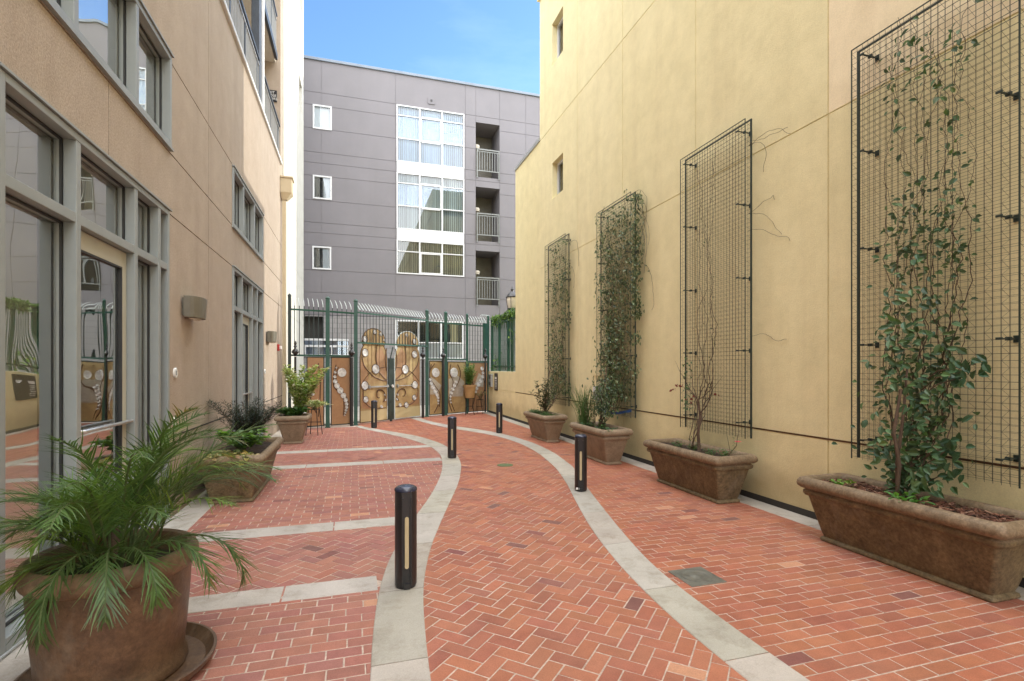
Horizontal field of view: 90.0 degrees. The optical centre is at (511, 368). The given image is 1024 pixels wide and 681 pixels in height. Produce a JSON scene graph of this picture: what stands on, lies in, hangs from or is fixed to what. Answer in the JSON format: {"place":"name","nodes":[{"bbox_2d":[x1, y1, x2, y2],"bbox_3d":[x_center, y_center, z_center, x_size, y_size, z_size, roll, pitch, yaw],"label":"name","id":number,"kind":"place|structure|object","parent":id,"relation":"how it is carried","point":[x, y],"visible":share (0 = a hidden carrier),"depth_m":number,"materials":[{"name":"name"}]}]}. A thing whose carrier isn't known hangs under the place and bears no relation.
{"place":"outdoors","nodes":[
{"label":"outdoors","id":0,"kind":"place"},
{"bbox_2d":[187,427,441,680],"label":"brick paving","id":1,"kind":"structure","parent":0,"point":[346,506],"depth_m":4.31,"materials":[{"name":"ceramic"}]},
{"bbox_2d":[14,621,216,680],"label":"saucer","id":2,"kind":"object","parent":1,"relation":"on","point":[201,639],"visible":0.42,"depth_m":2.76,"materials":[{"name":"brown ceramic"}]},
{"bbox_2d":[13,528,198,680],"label":"round pot","id":3,"kind":"object","parent":2,"relation":"on","point":[138,646],"visible":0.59,"depth_m":2.37,"materials":[{"name":"ceramic"}]},
{"bbox_2d":[0,403,282,656],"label":"palm","id":4,"kind":"object","parent":3,"relation":"in","point":[93,511],"visible":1,"depth_m":2.40,"materials":[{"name":"green plant"}]},
{"bbox_2d":[191,437,283,503],"bbox_3d":[-3.477,1.287,6.632,0.762,0.566,1.722,0,0,-17],"label":"rectangular planter","id":5,"kind":"object","parent":1,"relation":"on","point":[267,449],"visible":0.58,"depth_m":5.96,"materials":[{"name":"brown stone"}]},
{"bbox_2d":[202,449,258,464],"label":"variegated creeper","id":6,"kind":"object","parent":5,"relation":"in","point":[242,453],"visible":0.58,"depth_m":5.92,"materials":[{"name":"green plant"}]},
{"bbox_2d":[210,428,270,454],"bbox_3d":[-3.288,0.910,6.278,0.676,0.351,0.645,0,0,36],"label":"leafy begonia","id":7,"kind":"object","parent":5,"relation":"in","point":[249,439],"visible":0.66,"depth_m":6.16,"materials":[{"name":"green plant"}]},
{"bbox_2d":[208,396,285,447],"bbox_3d":[-3.566,0.737,6.901,0.977,0.697,0.893,0,0,-17],"label":"feathery shrub","id":8,"kind":"object","parent":5,"relation":"in","point":[251,416],"visible":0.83,"depth_m":6.78,"materials":[{"name":"green plant"}]},
{"bbox_2d":[274,413,311,443],"bbox_3d":[-4.623,1.277,10.846,0.682,0.586,0.752,0,0,-17],"label":"square planter","id":9,"kind":"object","parent":1,"relation":"on","point":[292,429],"visible":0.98,"depth_m":10.59,"materials":[{"name":"brown stone"}]},
{"bbox_2d":[276,406,310,415],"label":"leafy groundcover","id":10,"kind":"object","parent":9,"relation":"in","point":[293,411],"visible":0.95,"depth_m":10.72,"materials":[{"name":"green plant"}]},
{"bbox_2d":[281,364,330,415],"bbox_3d":[-4.437,0.491,11.035,1.033,1.153,1.033,0,0,-17],"label":"variegated shrub","id":11,"kind":"object","parent":9,"relation":"on","point":[302,391],"visible":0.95,"depth_m":10.93,"materials":[{"name":"green plant"}]},
{"bbox_2d":[292,341,298,374],"bbox_3d":[-5.506,0.435,13.007,0.170,2.270,0.170,0,0,-17],"label":"finial post","id":12,"kind":"object","parent":1,"relation":"on","point":[295,351],"visible":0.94,"depth_m":12.98,"materials":[{"name":"metal"}]},
{"bbox_2d":[305,409,322,435],"bbox_3d":[-4.662,1.268,12.063,0.327,0.606,0.327,0,0,5],"label":"plant stand","id":13,"kind":"object","parent":1,"relation":"on","point":[317,421],"visible":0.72,"depth_m":12.15,"materials":[{"name":"black metal"}]},
{"bbox_2d":[305,399,332,409],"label":"pale spider plant","id":14,"kind":"object","parent":13,"relation":"on","point":[314,404],"visible":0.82,"depth_m":12.03,"materials":[{"name":"green plant"}]},
{"bbox_2d":[305,405,486,423],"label":"pavement","id":15,"kind":"structure","parent":0,"point":[387,413],"depth_m":17.77,"materials":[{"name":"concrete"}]},
{"bbox_2d":[282,0,303,407],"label":"cream building","id":16,"kind":"structure","parent":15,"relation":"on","point":[293,88],"depth_m":15.94,"materials":[{"name":"paint"}]},
{"bbox_2d":[304,55,539,406],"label":"grey building","id":17,"kind":"structure","parent":0,"point":[409,191],"depth_m":21.75,"materials":[{"name":"concrete"}]},
{"bbox_2d":[312,246,330,269],"bbox_3d":[-7.693,-4.445,20.720,0.720,0.930,0.190,0,0,-17],"label":"window","id":18,"kind":"structure","parent":17,"relation":"in","point":[321,257],"depth_m":20.73,"materials":[{"name":"white paint"}]},
{"bbox_2d":[313,104,331,130],"bbox_3d":[-7.674,-10.115,20.726,0.720,0.970,0.190,0,0,-17],"label":"window","id":19,"kind":"structure","parent":17,"relation":"in","point":[322,117],"depth_m":20.74,"materials":[{"name":"white paint"}]},
{"bbox_2d":[313,175,331,199],"bbox_3d":[-7.674,-7.285,20.726,0.720,0.950,0.190,0,0,-17],"label":"window","id":20,"kind":"structure","parent":17,"relation":"in","point":[322,186],"depth_m":20.74,"materials":[{"name":"white paint"}]},
{"bbox_2d":[305,338,348,356],"bbox_3d":[-7.810,-0.830,20.606,2.350,0.720,0.060,0,0,-17],"label":"window","id":21,"kind":"structure","parent":17,"relation":"in","point":[311,339],"depth_m":20.64,"materials":[{"name":"white paint"}]},
{"bbox_2d":[395,320,462,358],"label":"window","id":22,"kind":"structure","parent":17,"relation":"in","point":[396,321],"depth_m":22.43,"materials":[{"name":"white paint"}]},
{"bbox_2d":[397,104,463,168],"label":"window","id":23,"kind":"structure","parent":17,"relation":"in","point":[425,136],"depth_m":22.09,"materials":[{"name":"white paint"}]},
{"bbox_2d":[397,172,463,233],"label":"window","id":24,"kind":"structure","parent":17,"relation":"in","point":[424,202],"depth_m":22.09,"materials":[{"name":"white paint"}]},
{"bbox_2d":[397,239,463,276],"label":"window","id":25,"kind":"structure","parent":17,"relation":"in","point":[413,257],"depth_m":22.10,"materials":[{"name":"white paint"}]},
{"bbox_2d":[304,0,539,93],"label":"sky","id":26,"kind":"structure","parent":0,"point":[496,43],"materials":[{"name":"blue"}]},
{"bbox_2d":[187,411,1023,680],"bbox_3d":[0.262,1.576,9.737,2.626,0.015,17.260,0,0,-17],"label":"brick paving","id":27,"kind":"structure","parent":0,"point":[617,478],"depth_m":3.57,"materials":[{"name":"ceramic"}]},
{"bbox_2d":[0,431,281,680],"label":"concrete edge strip","id":28,"kind":"object","parent":27,"relation":"on","point":[13,667],"visible":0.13,"depth_m":5.00,"materials":[{"name":"grey concrete"}]},
{"bbox_2d":[188,576,377,613],"bbox_3d":[-1.823,1.579,3.489,1.750,0.023,0.260,0,0,-17],"label":"concrete cross band","id":29,"kind":"object","parent":27,"relation":"on","point":[205,603],"visible":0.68,"depth_m":3.54,"materials":[{"name":"grey concrete"}]},
{"bbox_2d":[196,517,394,541],"bbox_3d":[-2.139,1.579,4.971,2.015,0.023,0.280,0,0,-17],"label":"concrete cross band","id":30,"kind":"object","parent":27,"relation":"on","point":[304,528],"visible":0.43,"depth_m":5.00,"materials":[{"name":"grey concrete"}]},
{"bbox_2d":[348,342,354,425],"bbox_3d":[-4.355,0.435,13.894,0.170,2.270,0.170,0,0,-17],"label":"finial post","id":31,"kind":"object","parent":27,"relation":"on","point":[351,352],"visible":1,"depth_m":13.85,"materials":[{"name":"metal"}]},
{"bbox_2d":[277,445,429,453],"bbox_3d":[-3.091,1.579,9.867,3.065,0.023,0.280,0,0,-17],"label":"concrete cross band","id":32,"kind":"object","parent":27,"relation":"on","point":[349,449],"visible":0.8,"depth_m":9.86,"materials":[{"name":"grey concrete"}]},
{"bbox_2d":[272,458,441,469],"bbox_3d":[-2.665,1.579,8.392,3.015,0.023,0.290,0,0,-17],"label":"concrete cross band","id":33,"kind":"object","parent":27,"relation":"on","point":[357,463],"visible":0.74,"depth_m":8.41,"materials":[{"name":"grey concrete"}]},
{"bbox_2d":[288,293,490,427],"bbox_3d":[-3.216,-0.165,15.703,0.611,3.470,7.347,0,0,39],"label":"security fence","id":34,"kind":"object","parent":27,"relation":"on","point":[485,325],"visible":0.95,"depth_m":14.91,"materials":[{"name":"green metal"}]},
{"bbox_2d":[306,356,323,426],"bbox_3d":[-5.119,0.610,13.348,0.452,1.826,0.052,0,0,-34],"label":"art panel","id":35,"kind":"object","parent":34,"relation":"attached to","point":[311,361],"visible":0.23,"depth_m":13.38,"materials":[{"name":"brown metal"}]},
{"bbox_2d":[331,357,349,425],"bbox_3d":[-4.596,0.610,13.759,0.564,1.826,0.053,0,0,-42],"label":"art panel","id":36,"kind":"object","parent":34,"relation":"attached to","point":[340,390],"visible":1,"depth_m":13.75,"materials":[{"name":"brown metal"}]},
{"bbox_2d":[359,328,419,422],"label":"double gate","id":37,"kind":"structure","parent":34,"relation":"attached to","point":[403,386],"depth_m":15.07,"materials":[{"name":"brown metal"}]},
{"bbox_2d":[429,361,441,414],"bbox_3d":[-2.493,0.640,16.748,0.053,1.766,0.557,0,0,45],"label":"art panel","id":38,"kind":"object","parent":34,"relation":"attached to","point":[435,387],"visible":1,"depth_m":16.74,"materials":[{"name":"brown metal"}]},
{"bbox_2d":[447,361,465,413],"bbox_3d":[-1.865,0.650,17.382,0.053,1.746,0.814,0,0,45],"label":"art panel","id":39,"kind":"object","parent":34,"relation":"attached to","point":[456,381],"visible":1,"depth_m":17.34,"materials":[{"name":"brown metal"}]},
{"bbox_2d":[468,362,487,411],"bbox_3d":[-1.186,0.660,18.031,0.874,1.726,0.053,0,0,-42],"label":"art panel","id":40,"kind":"object","parent":34,"relation":"attached to","point":[479,377],"visible":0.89,"depth_m":18.07,"materials":[{"name":"brown metal"}]},
{"bbox_2d":[356,426,460,680],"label":"concrete band","id":41,"kind":"object","parent":27,"relation":"on","point":[399,649],"visible":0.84,"depth_m":3.35,"materials":[{"name":"grey concrete"}]},
{"bbox_2d":[394,484,416,589],"bbox_3d":[-0.765,1.200,3.687,0.162,0.725,0.164,0,0,-17],"label":"bollard light","id":42,"kind":"object","parent":41,"relation":"on","point":[405,536],"visible":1,"depth_m":3.62,"materials":[{"name":"black metal"}]},
{"bbox_2d":[447,416,456,457],"bbox_3d":[-1.046,1.200,8.935,0.162,0.725,0.164,0,0,-7],"label":"bollard light","id":43,"kind":"object","parent":41,"relation":"on","point":[452,436],"visible":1,"depth_m":8.87,"materials":[{"name":"black metal"}]},
{"bbox_2d":[420,347,425,417],"bbox_3d":[-2.827,0.435,16.245,0.170,2.270,0.170,0,0,-17],"label":"finial post","id":44,"kind":"object","parent":27,"relation":"on","point":[422,354],"visible":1,"depth_m":16.21,"materials":[{"name":"metal"}]},
{"bbox_2d":[441,347,445,415],"bbox_3d":[-2.268,0.435,16.877,0.170,2.270,0.170,0,0,-17],"label":"finial post","id":45,"kind":"object","parent":27,"relation":"on","point":[443,355],"visible":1,"depth_m":16.84,"materials":[{"name":"metal"}]},
{"bbox_2d":[465,398,474,414],"bbox_3d":[-1.434,1.286,17.363,0.347,0.573,0.347,0,0,-10],"label":"plant stand","id":46,"kind":"object","parent":27,"relation":"on","point":[469,406],"visible":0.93,"depth_m":17.23,"materials":[{"name":"black metal"}]},
{"bbox_2d":[463,385,476,397],"bbox_3d":[-1.434,0.790,17.363,0.470,0.440,0.470,0,0,-17],"label":"clay pot","id":47,"kind":"object","parent":46,"relation":"on","point":[469,390],"visible":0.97,"depth_m":17.21,"materials":[{"name":"ceramic"}]},
{"bbox_2d":[462,362,476,384],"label":"potted bamboo","id":48,"kind":"object","parent":47,"relation":"on","point":[469,377],"visible":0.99,"depth_m":17.30,"materials":[{"name":"green plant"}]},
{"bbox_2d":[523,410,567,442],"bbox_3d":[0.722,1.280,11.324,0.582,0.581,1.332,0,0,-17],"label":"rectangular planter","id":49,"kind":"object","parent":27,"relation":"on","point":[547,429],"visible":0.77,"depth_m":10.83,"materials":[{"name":"brown stone"}]},
{"bbox_2d":[530,377,553,412],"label":"jasmine shrub","id":50,"kind":"object","parent":49,"relation":"on","point":[544,404],"visible":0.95,"depth_m":11.30,"materials":[{"name":"green plant"}]},
{"bbox_2d":[528,409,557,415],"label":"grassy fern","id":51,"kind":"object","parent":49,"relation":"in","point":[539,412],"visible":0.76,"depth_m":11.14,"materials":[{"name":"green plant"}]},
{"bbox_2d":[541,235,578,410],"bbox_3d":[0.980,-0.922,11.520,0.457,4.024,1.596,0,0,-17],"label":"climbing vine","id":52,"kind":"object","parent":49,"relation":"in","point":[554,371],"visible":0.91,"depth_m":11.56,"materials":[{"name":"green plant"}]},
{"bbox_2d":[358,418,747,680],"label":"brick walkway","id":53,"kind":"structure","parent":27,"relation":"on","point":[467,446],"depth_m":3.58,"materials":[{"name":"ceramic"}]},
{"bbox_2d":[371,400,376,427],"bbox_3d":[-3.616,1.200,13.429,0.162,0.725,0.164,0,0,-15],"label":"bollard light","id":54,"kind":"object","parent":53,"relation":"on","point":[373,413],"visible":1,"depth_m":13.37,"materials":[{"name":"black metal"}]},
{"bbox_2d":[497,463,512,466],"bbox_3d":[-0.113,1.567,8.281,0.260,0.007,0.260,0,0,-17],"label":"valve cap","id":55,"kind":"object","parent":53,"relation":"on","point":[504,465],"visible":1,"depth_m":8.23,"materials":[{"name":"metal"}]},
{"bbox_2d":[569,421,632,464],"bbox_3d":[1.509,1.277,8.825,0.582,0.586,1.332,0,0,-17],"label":"rectangular planter","id":56,"kind":"object","parent":27,"relation":"on","point":[605,447],"visible":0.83,"depth_m":8.33,"materials":[{"name":"brown stone"}]},
{"bbox_2d":[563,384,607,425],"bbox_3d":[1.303,0.669,9.344,0.764,0.774,0.872,0,0,-17],"label":"reed clump","id":57,"kind":"object","parent":56,"relation":"in","point":[583,417],"visible":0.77,"depth_m":9.24,"materials":[{"name":"green plant"}]},
{"bbox_2d":[584,390,595,426],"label":"upright herb","id":58,"kind":"object","parent":56,"relation":"in","point":[593,417],"visible":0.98,"depth_m":8.92,"materials":[{"name":"green plant"}]},
{"bbox_2d":[581,422,617,431],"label":"trailing plant","id":59,"kind":"object","parent":56,"relation":"in","point":[601,427],"visible":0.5,"depth_m":8.56,"materials":[{"name":"green plant"}]},
{"bbox_2d":[582,189,653,426],"bbox_3d":[1.685,-0.975,8.842,0.678,4.122,1.804,0,0,-17],"label":"climbing vine","id":60,"kind":"object","parent":56,"relation":"in","point":[605,407],"visible":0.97,"depth_m":8.87,"materials":[{"name":"green plant"}]},
{"bbox_2d":[411,418,809,680],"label":"concrete band","id":61,"kind":"object","parent":27,"relation":"on","point":[718,636],"visible":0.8,"depth_m":3.48,"materials":[{"name":"grey concrete"}]},
{"bbox_2d":[496,403,502,432],"bbox_3d":[-0.305,1.200,12.352,0.162,0.725,0.164,0,0,-1],"label":"bollard light","id":62,"kind":"object","parent":61,"relation":"on","point":[499,417],"visible":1,"depth_m":12.29,"materials":[{"name":"black metal"}]},
{"bbox_2d":[574,434,586,491],"bbox_3d":[0.879,1.200,6.545,0.162,0.725,0.164,0,0,8],"label":"bollard light","id":63,"kind":"object","parent":61,"relation":"on","point":[580,462],"visible":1,"depth_m":6.48,"materials":[{"name":"black metal"}]},
{"bbox_2d":[668,566,726,586],"bbox_3d":[1.390,1.570,3.857,0.300,0.020,0.300,0,0,-17],"label":"drain cover","id":64,"kind":"object","parent":27,"relation":"on","point":[696,576],"visible":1,"depth_m":3.84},
{"bbox_2d":[643,438,757,503],"bbox_3d":[2.341,1.284,6.554,0.602,0.571,1.562,0,0,-17],"label":"rectangular planter","id":65,"kind":"object","parent":27,"relation":"on","point":[717,478],"visible":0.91,"depth_m":6.17,"materials":[{"name":"brown stone"}]},
{"bbox_2d":[669,363,721,450],"bbox_3d":[2.343,0.457,6.533,0.171,1.270,0.994,0,0,-17],"label":"young bougainvillea","id":66,"kind":"object","parent":65,"relation":"in","point":[698,430],"visible":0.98,"depth_m":6.47,"materials":[{"name":"brown plant"}]},
{"bbox_2d":[672,441,731,455],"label":"weedy seedlings","id":67,"kind":"object","parent":65,"relation":"in","point":[706,452],"visible":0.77,"depth_m":6.22,"materials":[{"name":"green plant"}]},
{"bbox_2d":[727,435,740,455],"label":"pink flower sprig","id":68,"kind":"object","parent":65,"relation":"in","point":[734,443],"visible":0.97,"depth_m":5.77,"materials":[{"name":"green plant"}]},
{"bbox_2d":[681,127,789,448],"bbox_3d":[2.597,-0.865,6.299,0.355,3.911,1.761,0,0,-22],"label":"climbing vine","id":69,"kind":"object","parent":65,"relation":"in","point":[695,429],"visible":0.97,"depth_m":6.70,"materials":[{"name":"brown plant"}]},
{"bbox_2d":[483,412,1023,600],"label":"concrete edge strip","id":70,"kind":"object","parent":27,"relation":"on","point":[796,517],"visible":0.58,"depth_m":5.80,"materials":[{"name":"grey concrete"}]},
{"bbox_2d":[483,349,487,411],"bbox_3d":[-0.946,0.435,18.161,0.170,2.270,0.170,0,0,-17],"label":"finial post","id":71,"kind":"object","parent":70,"relation":"on","point":[485,356],"visible":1,"depth_m":18.14,"materials":[{"name":"metal"}]},
{"bbox_2d":[796,473,1023,602],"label":"rectangular planter","id":72,"kind":"object","parent":27,"relation":"on","point":[972,548],"visible":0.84,"depth_m":3.79,"materials":[{"name":"brown stone"}]},
{"bbox_2d":[830,479,855,487],"bbox_3d":[2.872,1.021,4.521,0.241,0.120,0.233,0,0,-17],"label":"lemon green sprout","id":73,"kind":"object","parent":72,"relation":"in","point":[839,483],"visible":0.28,"depth_m":4.47,"materials":[{"name":"green plant"}]},
{"bbox_2d":[884,491,936,505],"bbox_3d":[3.049,1.015,3.967,0.323,0.133,0.327,0,0,14],"label":"broad leaf sprout","id":74,"kind":"object","parent":72,"relation":"in","point":[897,496],"visible":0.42,"depth_m":3.91,"materials":[{"name":"green plant"}]},
{"bbox_2d":[832,0,990,499],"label":"climbing vine","id":75,"kind":"object","parent":72,"relation":"in","point":[903,476],"visible":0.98,"depth_m":4.06,"materials":[{"name":"green plant"}]},
{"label":"plant stand","id":76,"kind":"object","parent":27,"relation":"on","visible":0},
{"bbox_2d":[475,391,485,399],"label":"dry flowers","id":77,"kind":"object","parent":76,"relation":"on","point":[481,396],"visible":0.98,"depth_m":17.64,"materials":[{"name":"brown plant"}]},
{"label":"ground","id":78,"kind":"structure","parent":0,"visible":0},
{"bbox_2d":[0,0,294,660],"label":"tan building","id":79,"kind":"structure","parent":78,"relation":"on","point":[146,185],"depth_m":4.68,"materials":[{"name":"paint"}]},
{"bbox_2d":[0,68,169,655],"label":"shopfront window","id":80,"kind":"structure","parent":79,"relation":"in","point":[51,192],"depth_m":3.48,"materials":[{"name":"grey metal"}]},
{"bbox_2d":[81,231,133,493],"bbox_3d":[-3.179,0.283,3.980,0.118,2.544,0.899,0,0,-17],"label":"entrance door","id":81,"kind":"structure","parent":79,"relation":"in","point":[103,266],"depth_m":4.03,"materials":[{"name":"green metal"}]},
{"bbox_2d":[51,0,171,146],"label":"window","id":82,"kind":"structure","parent":79,"relation":"in","point":[112,29],"depth_m":4.44,"materials":[{"name":"grey metal"}]},
{"bbox_2d":[173,368,177,377],"bbox_3d":[-3.590,0.050,5.468,0.022,0.110,0.110,0,0,-17],"label":"doorbell","id":83,"kind":"object","parent":79,"relation":"attached to","point":[175,372],"visible":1,"depth_m":5.45,"materials":[{"name":"silver metal"}]},
{"bbox_2d":[182,295,206,320],"bbox_3d":[-3.633,-0.680,5.894,0.190,0.250,0.469,0,0,-17],"label":"wall light","id":84,"kind":"object","parent":79,"relation":"attached to","point":[194,308],"visible":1,"depth_m":5.72,"materials":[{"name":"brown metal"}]},
{"bbox_2d":[232,267,262,436],"bbox_3d":[-4.902,-0.010,9.281,0.304,3.160,2.720,0,0,-17],"label":"shopfront window","id":85,"kind":"structure","parent":79,"relation":"in","point":[247,298],"depth_m":9.48,"materials":[{"name":"grey metal"}]},
{"bbox_2d":[232,166,262,258],"bbox_3d":[-4.820,-2.695,9.306,0.132,0.930,2.720,0,0,-17],"label":"window","id":86,"kind":"structure","parent":79,"relation":"in","point":[247,217],"depth_m":9.42,"materials":[{"name":"grey metal"}]},
{"bbox_2d":[243,316,252,421],"bbox_3d":[-4.746,0.318,9.093,0.118,2.474,0.854,0,0,-17],"label":"entrance door","id":87,"kind":"structure","parent":79,"relation":"in","point":[246,392],"depth_m":9.30,"materials":[{"name":"grey metal"}]},
{"bbox_2d":[266,331,276,342],"bbox_3d":[-5.289,-0.680,11.296,0.190,0.250,0.469,0,0,-17],"label":"wall light","id":88,"kind":"object","parent":79,"relation":"attached to","point":[271,336],"visible":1,"depth_m":11.11,"materials":[{"name":"beige metal"}]},
{"bbox_2d":[270,90,276,101],"bbox_3d":[-6.189,-6.995,13.144,0.295,0.290,0.039,0,0,-17],"label":"balcony sign","id":89,"kind":"object","parent":79,"relation":"attached to","point":[273,94],"visible":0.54,"depth_m":13.15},
{"bbox_2d":[489,371,514,417],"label":"wall","id":90,"kind":"structure","parent":78,"relation":"on","point":[504,394],"depth_m":16.33,"materials":[{"name":"yellow paint"}]},
{"bbox_2d":[489,374,492,386],"bbox_3d":[-0.746,0.430,17.856,0.075,0.440,0.340,0,0,-17],"label":"call box","id":91,"kind":"object","parent":90,"relation":"attached to","point":[490,380],"visible":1,"depth_m":17.72,"materials":[{"name":"silver metal"}]},
{"bbox_2d":[494,373,497,390],"bbox_3d":[-0.539,0.460,17.271,0.024,0.580,0.380,0,0,-17],"label":"notice board","id":92,"kind":"object","parent":90,"relation":"attached to","point":[495,381],"visible":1,"depth_m":17.18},
{"bbox_2d":[491,313,514,370],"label":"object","id":93,"kind":"object","parent":90,"relation":"on","point":[500,348],"depth_m":16.95,"materials":[{"name":"green metal"}]},
{"bbox_2d":[490,308,514,369],"bbox_3d":[-0.211,-0.859,16.757,0.278,2.033,3.214,0,0,-17],"label":"fence ivy","id":94,"kind":"object","parent":93,"relation":"hanging from","point":[495,318],"visible":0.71,"depth_m":16.68,"materials":[{"name":"green plant"}]},
{"bbox_2d":[506,286,514,371],"bbox_3d":[0.006,-0.545,16.455,0.410,4.230,0.410,0,0,-17],"label":"lamp post","id":95,"kind":"object","parent":78,"relation":"on","point":[510,298],"visible":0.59,"depth_m":16.32,"materials":[{"name":"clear glass"}]},
{"bbox_2d":[489,0,1023,587],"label":"yellow building","id":96,"kind":"structure","parent":78,"relation":"on","point":[645,96],"depth_m":5.88,"materials":[{"name":"paint"}]},
{"bbox_2d":[545,233,570,405],"bbox_3d":[1.054,-1.056,11.782,0.197,3.772,1.268,0,0,-17],"label":"wire trellis","id":97,"kind":"object","parent":96,"relation":"attached to","point":[564,340],"visible":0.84,"depth_m":11.53,"materials":[{"name":"black metal"}]},
{"bbox_2d":[557,159,562,193],"bbox_3d":[1.228,-4.520,12.112,0.070,0.860,0.680,0,0,-17],"label":"window","id":98,"kind":"structure","parent":96,"relation":"in","point":[560,165],"depth_m":12.33,"materials":[{"name":"white paint"}]},
{"bbox_2d":[557,17,562,58],"bbox_3d":[1.228,-7.800,12.112,0.070,1.020,0.680,0,0,-17],"label":"window","id":99,"kind":"structure","parent":96,"relation":"in","point":[560,25],"depth_m":12.33,"materials":[{"name":"white paint"}]},
{"bbox_2d":[593,386,599,399],"bbox_3d":[1.649,0.485,10.035,0.082,0.270,0.180,0,0,-17],"label":"outlet box","id":100,"kind":"object","parent":96,"relation":"attached to","point":[595,392],"visible":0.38,"depth_m":10.00,"materials":[{"name":"silver metal"}]},
{"bbox_2d":[597,192,636,417],"bbox_3d":[1.866,-1.056,9.133,0.197,3.772,1.268,0,0,-17],"label":"wire trellis","id":101,"kind":"object","parent":96,"relation":"attached to","point":[604,276],"visible":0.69,"depth_m":8.91,"materials":[{"name":"metal"}]},
{"bbox_2d":[680,118,751,438],"bbox_3d":[2.631,-1.056,6.638,0.197,3.772,1.268,0,0,-17],"label":"wire trellis","id":102,"kind":"object","parent":96,"relation":"attached to","point":[686,290],"visible":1,"depth_m":6.45,"materials":[{"name":"black metal"}]},
{"bbox_2d":[851,0,1023,488],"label":"wire trellis","id":103,"kind":"object","parent":96,"relation":"attached to","point":[1015,338],"visible":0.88,"depth_m":4.08,"materials":[{"name":"black metal"}]}
]}

